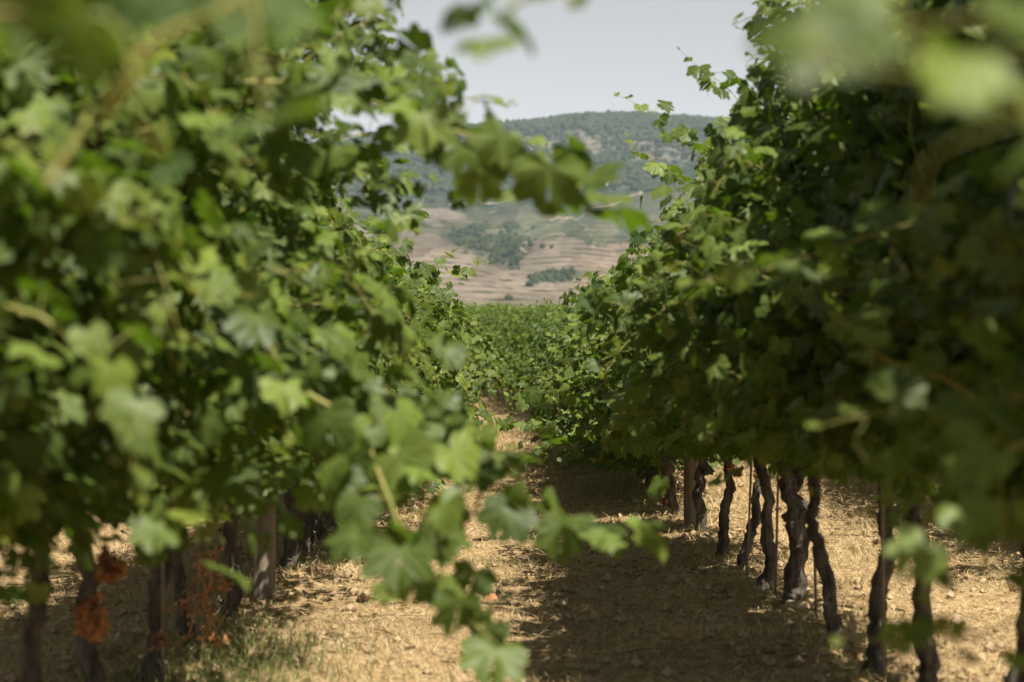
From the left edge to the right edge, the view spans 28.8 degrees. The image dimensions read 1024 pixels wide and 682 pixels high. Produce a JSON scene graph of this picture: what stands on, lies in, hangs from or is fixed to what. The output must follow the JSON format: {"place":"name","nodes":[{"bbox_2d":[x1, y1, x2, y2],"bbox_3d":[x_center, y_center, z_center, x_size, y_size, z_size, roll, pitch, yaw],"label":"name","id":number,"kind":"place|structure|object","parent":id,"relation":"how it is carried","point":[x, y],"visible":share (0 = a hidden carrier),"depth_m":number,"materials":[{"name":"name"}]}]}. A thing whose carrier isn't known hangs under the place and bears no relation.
{"place":"outdoors","nodes":[
{"label":"outdoors","id":0,"kind":"place"},
{"bbox_2d":[0,379,1023,681],"bbox_3d":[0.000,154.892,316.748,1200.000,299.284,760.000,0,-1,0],"label":"ground","id":1,"kind":"structure","parent":0,"point":[498,407],"depth_m":8.99,"materials":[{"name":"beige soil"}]},
{"bbox_2d":[0,0,324,161],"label":"grapevine","id":2,"kind":"object","parent":1,"relation":"on","point":[92,48],"visible":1,"depth_m":1.46,"materials":[{"name":"green plant"}]},
{"bbox_2d":[161,491,164,681],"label":"training rod","id":3,"kind":"object","parent":1,"relation":"on","point":[162,607],"visible":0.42,"depth_m":6.33,"materials":[{"name":"grey metal"}]},
{"bbox_2d":[217,632,232,644],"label":"fallen leaf","id":4,"kind":"object","parent":1,"relation":"on","point":[226,634],"visible":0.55,"depth_m":7.28,"materials":[{"name":"brown plant"}]},
{"bbox_2d":[42,600,416,681],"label":"green grass","id":5,"kind":"structure","parent":1,"relation":"on","point":[246,658],"depth_m":6.84,"materials":[{"name":"green plant"}]},
{"bbox_2d":[71,0,428,681],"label":"grapevine","id":6,"kind":"object","parent":1,"relation":"on","point":[92,623],"visible":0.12,"depth_m":5.18,"materials":[{"name":"green plant"}]},
{"bbox_2d":[253,470,275,600],"bbox_3d":[-1.123,0.325,9.045,0.104,1.900,0.104,0,-1,-16],"label":"vineyard post","id":7,"kind":"object","parent":1,"relation":"on","point":[264,575],"visible":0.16,"depth_m":8.98,"materials":[{"name":"brown wood"}]},
{"bbox_2d":[0,0,547,681],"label":"grapevine","id":8,"kind":"object","parent":1,"relation":"on","point":[356,314],"visible":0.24,"depth_m":4.44,"materials":[{"name":"green plant"}]},
{"bbox_2d":[134,46,437,681],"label":"grapevine","id":9,"kind":"object","parent":1,"relation":"on","point":[156,636],"visible":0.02,"depth_m":6.31,"materials":[{"name":"green plant"}]},
{"bbox_2d":[165,34,421,663],"bbox_3d":[-1.171,-0.010,7.272,1.749,2.414,1.442,0,-1,0],"label":"grapevine","id":10,"kind":"object","parent":1,"relation":"on","point":[185,623],"visible":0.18,"depth_m":6.93,"materials":[{"name":"green plant"}]},
{"bbox_2d":[0,0,589,522],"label":"grapevine","id":11,"kind":"object","parent":1,"relation":"on","point":[74,204],"visible":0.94,"depth_m":2.80,"materials":[{"name":"green plant"}]},
{"bbox_2d":[0,0,671,681],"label":"grapevine","id":12,"kind":"object","parent":1,"relation":"on","point":[266,376],"visible":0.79,"depth_m":3.56,"materials":[{"name":"green plant"}]},
{"bbox_2d":[219,132,472,617],"bbox_3d":[-1.171,0.126,8.354,2.008,2.167,2.103,0,-1,0],"label":"grapevine","id":13,"kind":"object","parent":1,"relation":"on","point":[234,595],"visible":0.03,"depth_m":8.25,"materials":[{"name":"green plant"}]},
{"bbox_2d":[264,183,482,514],"bbox_3d":[-1.177,0.174,9.394,2.232,2.174,1.652,0,-1,14],"label":"grapevine","id":14,"kind":"object","parent":1,"relation":"on","point":[332,216],"visible":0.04,"depth_m":9.18,"materials":[{"name":"green plant"}]},
{"bbox_2d":[279,202,480,569],"bbox_3d":[-1.355,0.179,10.464,2.403,2.165,1.644,0,-1,0],"label":"grapevine","id":15,"kind":"object","parent":1,"relation":"on","point":[293,551],"visible":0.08,"depth_m":10.41,"materials":[{"name":"green plant"}]},
{"bbox_2d":[278,244,486,529],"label":"grapevine","id":16,"kind":"object","parent":1,"relation":"on","point":[437,483],"visible":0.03,"depth_m":13.47,"materials":[{"name":"green plant"}]},
{"bbox_2d":[303,201,484,541],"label":"grapevine","id":17,"kind":"object","parent":1,"relation":"on","point":[321,531],"visible":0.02,"depth_m":12.23,"materials":[{"name":"green plant"}]},
{"bbox_2d":[304,218,484,517],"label":"grapevine","id":18,"kind":"object","parent":1,"relation":"on","point":[460,303],"visible":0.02,"depth_m":14.43,"materials":[{"name":"green plant"}]},
{"bbox_2d":[301,197,493,554],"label":"grapevine","id":19,"kind":"object","parent":1,"relation":"on","point":[308,536],"visible":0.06,"depth_m":11.29,"materials":[{"name":"green plant"}]},
{"bbox_2d":[368,255,513,494],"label":"grapevine","id":20,"kind":"object","parent":1,"relation":"on","point":[478,335],"visible":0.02,"depth_m":16.32,"materials":[{"name":"green plant"}]},
{"bbox_2d":[373,287,508,494],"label":"grapevine","id":21,"kind":"object","parent":1,"relation":"on","point":[475,400],"depth_m":17.14,"materials":[{"name":"green plant"}]},
{"bbox_2d":[360,334,531,496],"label":"grapevine","id":22,"kind":"object","parent":1,"relation":"on","point":[484,368],"visible":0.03,"depth_m":15.16,"materials":[{"name":"green plant"}]},
{"bbox_2d":[439,349,488,416],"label":"grapevine","id":23,"kind":"object","parent":1,"relation":"on","point":[466,403],"depth_m":18.61,"materials":[{"name":"green plant"}]},
{"bbox_2d":[434,297,497,424],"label":"grapevine","id":24,"kind":"object","parent":1,"relation":"on","point":[476,409],"visible":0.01,"depth_m":19.58,"materials":[{"name":"green plant"}]},
{"bbox_2d":[429,296,510,429],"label":"grapevine","id":25,"kind":"object","parent":1,"relation":"on","point":[498,426],"visible":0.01,"depth_m":22.07,"materials":[{"name":"green plant"}]},
{"bbox_2d":[465,306,488,320],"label":"grapevine","id":26,"kind":"object","parent":1,"relation":"on","point":[478,313],"visible":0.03,"depth_m":47.36,"materials":[{"name":"green plant"}]},
{"bbox_2d":[439,330,517,425],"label":"grapevine","id":27,"kind":"object","parent":1,"relation":"on","point":[498,368],"visible":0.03,"depth_m":20.18,"materials":[{"name":"green plant"}]},
{"bbox_2d":[465,300,494,316],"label":"grapevine","id":28,"kind":"object","parent":1,"relation":"on","point":[478,309],"visible":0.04,"depth_m":48.46,"materials":[{"name":"green plant"}]},
{"bbox_2d":[474,300,500,309],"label":"grapevine","id":29,"kind":"object","parent":1,"relation":"on","point":[485,305],"visible":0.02,"depth_m":71.86,"materials":[{"name":"green plant"}]},
{"bbox_2d":[459,305,516,438],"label":"grapevine","id":30,"kind":"object","parent":1,"relation":"on","point":[480,409],"visible":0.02,"depth_m":21.33,"materials":[{"name":"green plant"}]},
{"bbox_2d":[474,305,502,386],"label":"grapevine","id":31,"kind":"object","parent":1,"relation":"on","point":[485,323],"visible":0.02,"depth_m":45.36,"materials":[{"name":"green plant"}]},
{"bbox_2d":[486,593,496,599],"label":"fallen leaf","id":32,"kind":"object","parent":1,"relation":"on","point":[492,595],"visible":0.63,"depth_m":9.27,"materials":[{"name":"orange plant"}]},
{"bbox_2d":[473,299,518,389],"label":"grapevine","id":33,"kind":"object","parent":1,"relation":"on","point":[495,312],"visible":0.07,"depth_m":44.57,"materials":[{"name":"green plant"}]},
{"bbox_2d":[484,297,508,310],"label":"grapevine","id":34,"kind":"object","parent":1,"relation":"on","point":[493,305],"visible":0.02,"depth_m":70.62,"materials":[{"name":"green plant"}]},
{"bbox_2d":[480,307,517,390],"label":"grapevine","id":35,"kind":"object","parent":1,"relation":"on","point":[498,318],"visible":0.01,"depth_m":43.64,"materials":[{"name":"green plant"}]},
{"bbox_2d":[488,299,515,314],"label":"grapevine","id":36,"kind":"object","parent":1,"relation":"on","point":[495,305],"visible":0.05,"depth_m":59.06,"materials":[{"name":"green plant"}]},
{"bbox_2d":[486,312,521,387],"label":"grapevine","id":37,"kind":"object","parent":1,"relation":"on","point":[491,322],"visible":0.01,"depth_m":40.61,"materials":[{"name":"green plant"}]},
{"bbox_2d":[479,296,532,395],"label":"grapevine","id":38,"kind":"object","parent":1,"relation":"on","point":[507,312],"visible":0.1,"depth_m":41.60,"materials":[{"name":"green plant"}]},
{"bbox_2d":[490,316,521,389],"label":"grapevine","id":39,"kind":"object","parent":1,"relation":"on","point":[503,352],"depth_m":38.83,"materials":[{"name":"green plant"}]},
{"bbox_2d":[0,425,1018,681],"bbox_3d":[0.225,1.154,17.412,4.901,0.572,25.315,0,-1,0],"label":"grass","id":40,"kind":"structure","parent":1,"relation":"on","point":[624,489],"depth_m":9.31,"materials":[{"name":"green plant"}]},
{"bbox_2d":[0,446,1022,681],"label":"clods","id":41,"kind":"object","parent":1,"relation":"on","point":[365,597],"visible":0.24,"depth_m":8.81,"materials":[{"name":"brown soil"}]},
{"bbox_2d":[479,298,543,391],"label":"grapevine","id":42,"kind":"object","parent":1,"relation":"on","point":[498,323],"visible":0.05,"depth_m":37.22,"materials":[{"name":"green plant"}]},
{"bbox_2d":[487,305,535,392],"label":"grapevine","id":43,"kind":"object","parent":1,"relation":"on","point":[501,342],"visible":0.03,"depth_m":39.18,"materials":[{"name":"green plant"}]},
{"bbox_2d":[0,427,1023,681],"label":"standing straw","id":44,"kind":"object","parent":1,"relation":"on","point":[494,561],"visible":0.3,"depth_m":8.76,"materials":[{"name":"beige plant"}]},
{"bbox_2d":[490,294,556,392],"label":"grapevine","id":45,"kind":"object","parent":1,"relation":"on","point":[525,312],"visible":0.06,"depth_m":36.44,"materials":[{"name":"green plant"}]},
{"bbox_2d":[491,302,556,403],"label":"grapevine","id":46,"kind":"object","parent":1,"relation":"on","point":[526,320],"visible":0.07,"depth_m":35.48,"materials":[{"name":"green plant"}]},
{"bbox_2d":[491,297,568,392],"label":"grapevine","id":47,"kind":"object","parent":1,"relation":"on","point":[512,323],"visible":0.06,"depth_m":34.59,"materials":[{"name":"green plant"}]},
{"bbox_2d":[497,299,564,413],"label":"grapevine","id":48,"kind":"object","parent":1,"relation":"on","point":[539,310],"visible":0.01,"depth_m":33.84,"materials":[{"name":"green plant"}]},
{"bbox_2d":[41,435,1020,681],"bbox_3d":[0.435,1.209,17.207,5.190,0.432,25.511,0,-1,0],"label":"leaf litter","id":49,"kind":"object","parent":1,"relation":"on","point":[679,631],"visible":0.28,"depth_m":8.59,"materials":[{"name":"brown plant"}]},
{"bbox_2d":[504,312,558,412],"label":"grapevine","id":50,"kind":"object","parent":1,"relation":"on","point":[523,356],"visible":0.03,"depth_m":29.85,"materials":[{"name":"green plant"}]},
{"bbox_2d":[493,304,577,412],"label":"grapevine","id":51,"kind":"object","parent":1,"relation":"on","point":[523,350],"depth_m":28.97,"materials":[{"name":"green plant"}]},
{"bbox_2d":[59,468,1011,681],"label":"prunings","id":52,"kind":"object","parent":1,"relation":"on","point":[701,639],"visible":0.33,"depth_m":8.47,"materials":[{"name":"brown wood"}]},
{"bbox_2d":[505,300,569,405],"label":"grapevine","id":53,"kind":"object","parent":1,"relation":"on","point":[541,318],"visible":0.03,"depth_m":31.43,"materials":[{"name":"green plant"}]},
{"bbox_2d":[503,304,573,402],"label":"grapevine","id":54,"kind":"object","parent":1,"relation":"on","point":[524,334],"visible":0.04,"depth_m":30.49,"materials":[{"name":"green plant"}]},
{"bbox_2d":[505,297,577,400],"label":"grapevine","id":55,"kind":"object","parent":1,"relation":"on","point":[548,311],"visible":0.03,"depth_m":32.57,"materials":[{"name":"green plant"}]},
{"bbox_2d":[509,309,588,424],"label":"grapevine","id":56,"kind":"object","parent":1,"relation":"on","point":[555,418],"depth_m":22.41,"materials":[{"name":"green plant"}]},
{"bbox_2d":[494,271,610,428],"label":"grapevine","id":57,"kind":"object","parent":1,"relation":"on","point":[573,299],"visible":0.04,"depth_m":23.42,"materials":[{"name":"green plant"}]},
{"bbox_2d":[513,280,593,441],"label":"grapevine","id":58,"kind":"object","parent":1,"relation":"on","point":[516,376],"visible":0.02,"depth_m":21.63,"materials":[{"name":"green plant"}]},
{"bbox_2d":[525,313,602,447],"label":"grapevine","id":59,"kind":"object","parent":1,"relation":"on","point":[553,317],"visible":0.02,"depth_m":24.73,"materials":[{"name":"green plant"}]},
{"bbox_2d":[508,266,626,463],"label":"grapevine","id":60,"kind":"object","parent":1,"relation":"on","point":[532,346],"visible":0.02,"depth_m":20.57,"materials":[{"name":"green plant"}]},
{"bbox_2d":[500,256,645,478],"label":"grapevine","id":61,"kind":"object","parent":1,"relation":"on","point":[560,326],"visible":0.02,"depth_m":19.64,"materials":[{"name":"green plant"}]},
{"bbox_2d":[520,259,651,484],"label":"grapevine","id":62,"kind":"object","parent":1,"relation":"on","point":[558,337],"visible":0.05,"depth_m":18.37,"materials":[{"name":"green plant"}]},
{"bbox_2d":[498,219,683,515],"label":"grapevine","id":63,"kind":"object","parent":1,"relation":"on","point":[570,416],"visible":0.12,"depth_m":13.05,"materials":[{"name":"green plant"}]},
{"bbox_2d":[514,243,677,506],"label":"grapevine","id":64,"kind":"object","parent":1,"relation":"on","point":[600,285],"visible":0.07,"depth_m":15.71,"materials":[{"name":"green plant"}]},
{"bbox_2d":[521,224,714,532],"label":"grapevine","id":65,"kind":"object","parent":1,"relation":"on","point":[704,468],"visible":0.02,"depth_m":12.83,"materials":[{"name":"green plant"}]},
{"bbox_2d":[506,301,740,497],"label":"grapevine","id":66,"kind":"object","parent":1,"relation":"on","point":[629,464],"visible":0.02,"depth_m":16.63,"materials":[{"name":"green plant"}]},
{"bbox_2d":[514,340,736,488],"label":"grapevine","id":67,"kind":"object","parent":1,"relation":"on","point":[542,362],"visible":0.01,"depth_m":17.59,"materials":[{"name":"green plant"}]},
{"bbox_2d":[515,189,760,569],"bbox_3d":[1.030,0.167,10.559,2.157,2.217,1.604,0,-1,-19],"label":"grapevine","id":68,"kind":"object","parent":1,"relation":"on","point":[578,362],"visible":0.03,"depth_m":10.45,"materials":[{"name":"green plant"}]},
{"bbox_2d":[547,190,735,557],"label":"grapevine","id":69,"kind":"object","parent":1,"relation":"on","point":[723,518],"depth_m":11.38,"materials":[{"name":"green plant"}]},
{"bbox_2d":[531,98,778,590],"bbox_3d":[1.130,0.070,9.547,2.081,2.346,1.390,0,-1,0],"label":"grapevine","id":70,"kind":"object","parent":1,"relation":"on","point":[767,574],"depth_m":9.36,"materials":[{"name":"green plant"}]},
{"bbox_2d":[524,54,809,604],"bbox_3d":[1.226,-0.070,8.646,2.070,2.593,1.847,-1,-1,32],"label":"grapevine","id":71,"kind":"object","parent":1,"relation":"on","point":[794,575],"visible":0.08,"depth_m":8.61,"materials":[{"name":"green plant"}]},
{"bbox_2d":[684,453,697,527],"bbox_3d":[1.193,0.369,13.295,0.088,1.950,0.088,0,-1,-16],"label":"vineyard post","id":72,"kind":"object","parent":1,"relation":"on","point":[690,468],"visible":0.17,"depth_m":13.24,"materials":[{"name":"brown wood"}]},
{"bbox_2d":[598,5,845,643],"bbox_3d":[1.193,-0.039,7.544,2.086,2.484,1.662,0,-1,20],"label":"grapevine","id":73,"kind":"object","parent":1,"relation":"on","point":[682,134],"visible":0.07,"depth_m":7.37,"materials":[{"name":"green plant"}]},
{"bbox_2d":[577,0,896,673],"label":"grapevine","id":74,"kind":"object","parent":1,"relation":"on","point":[760,137],"visible":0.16,"depth_m":6.57,"materials":[{"name":"green plant"}]},
{"bbox_2d":[746,457,752,573],"bbox_3d":[1.222,0.744,10.186,0.061,1.100,0.012,0,-1,0],"label":"training rod","id":75,"kind":"object","parent":1,"relation":"on","point":[749,513],"visible":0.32,"depth_m":10.18,"materials":[{"name":"grey metal"}]},
{"bbox_2d":[774,472,778,595],"bbox_3d":[1.214,0.668,9.088,0.041,1.200,0.012,0,-1,0],"label":"training rod","id":76,"kind":"object","parent":1,"relation":"on","point":[776,536],"visible":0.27,"depth_m":9.08,"materials":[{"name":"grey metal"}]},
{"bbox_2d":[643,0,942,681],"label":"grapevine","id":77,"kind":"object","parent":1,"relation":"on","point":[753,316],"visible":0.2,"depth_m":5.61,"materials":[{"name":"green plant"}]},
{"bbox_2d":[780,600,808,612],"bbox_3d":[1.192,1.126,8.377,0.127,0.074,0.100,0,-1,0],"label":"rock","id":78,"kind":"object","parent":1,"relation":"on","point":[793,604],"visible":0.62,"depth_m":8.35,"materials":[{"name":"grey stone"}]},
{"bbox_2d":[813,558,817,616],"bbox_3d":[1.237,0.636,8.188,0.041,1.200,0.012,0,-1,0],"label":"training rod","id":79,"kind":"object","parent":1,"relation":"on","point":[815,587],"visible":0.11,"depth_m":8.18,"materials":[{"name":"grey metal"}]},
{"bbox_2d":[675,0,1023,552],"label":"grapevine","id":80,"kind":"object","parent":1,"relation":"on","point":[952,308],"visible":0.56,"depth_m":3.84,"materials":[{"name":"green plant"}]},
{"bbox_2d":[881,483,884,681],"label":"training rod","id":81,"kind":"object","parent":1,"relation":"on","point":[882,598],"visible":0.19,"depth_m":6.43,"materials":[{"name":"grey metal"}]},
{"bbox_2d":[745,0,1023,206],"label":"grapevine","id":82,"kind":"object","parent":1,"relation":"on","point":[859,32],"visible":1,"depth_m":1.08,"materials":[{"name":"green plant"}]},
{"bbox_2d":[767,0,1023,681],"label":"grapevine","id":83,"kind":"object","parent":1,"relation":"on","point":[827,293],"visible":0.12,"depth_m":4.96,"materials":[{"name":"green plant"}]},
{"bbox_2d":[805,1,1023,672],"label":"grapevine","id":84,"kind":"object","parent":1,"relation":"on","point":[978,440],"visible":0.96,"depth_m":2.80,"materials":[{"name":"green plant"}]},
{"bbox_2d":[329,122,704,307],"bbox_3d":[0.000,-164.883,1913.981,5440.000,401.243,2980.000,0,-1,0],"label":"hill","id":85,"kind":"structure","parent":0,"point":[585,242],"depth_m":1269.71,"materials":[{"name":"beige soil"}]},
{"bbox_2d":[331,109,744,300],"bbox_3d":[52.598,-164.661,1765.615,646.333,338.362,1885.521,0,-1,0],"label":"hillside woods","id":86,"kind":"object","parent":85,"relation":"on","point":[637,125],"visible":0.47,"depth_m":2195.79,"materials":[{"name":"green plant"}]},
{"bbox_2d":[520,234,565,252],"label":"dirt road","id":87,"kind":"structure","parent":0,"point":[522,250],"depth_m":1166.84,"materials":[{"name":"beige soil"}]},
{"bbox_2d":[292,0,805,142],"label":"sky","id":88,"kind":"structure","parent":0,"point":[598,50],"materials":[{"name":"white"}]},
{"bbox_2d":[549,191,642,220],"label":"dirt road","id":89,"kind":"structure","parent":0,"point":[568,217],"depth_m":1752.26,"materials":[{"name":"beige soil"}]}
]}

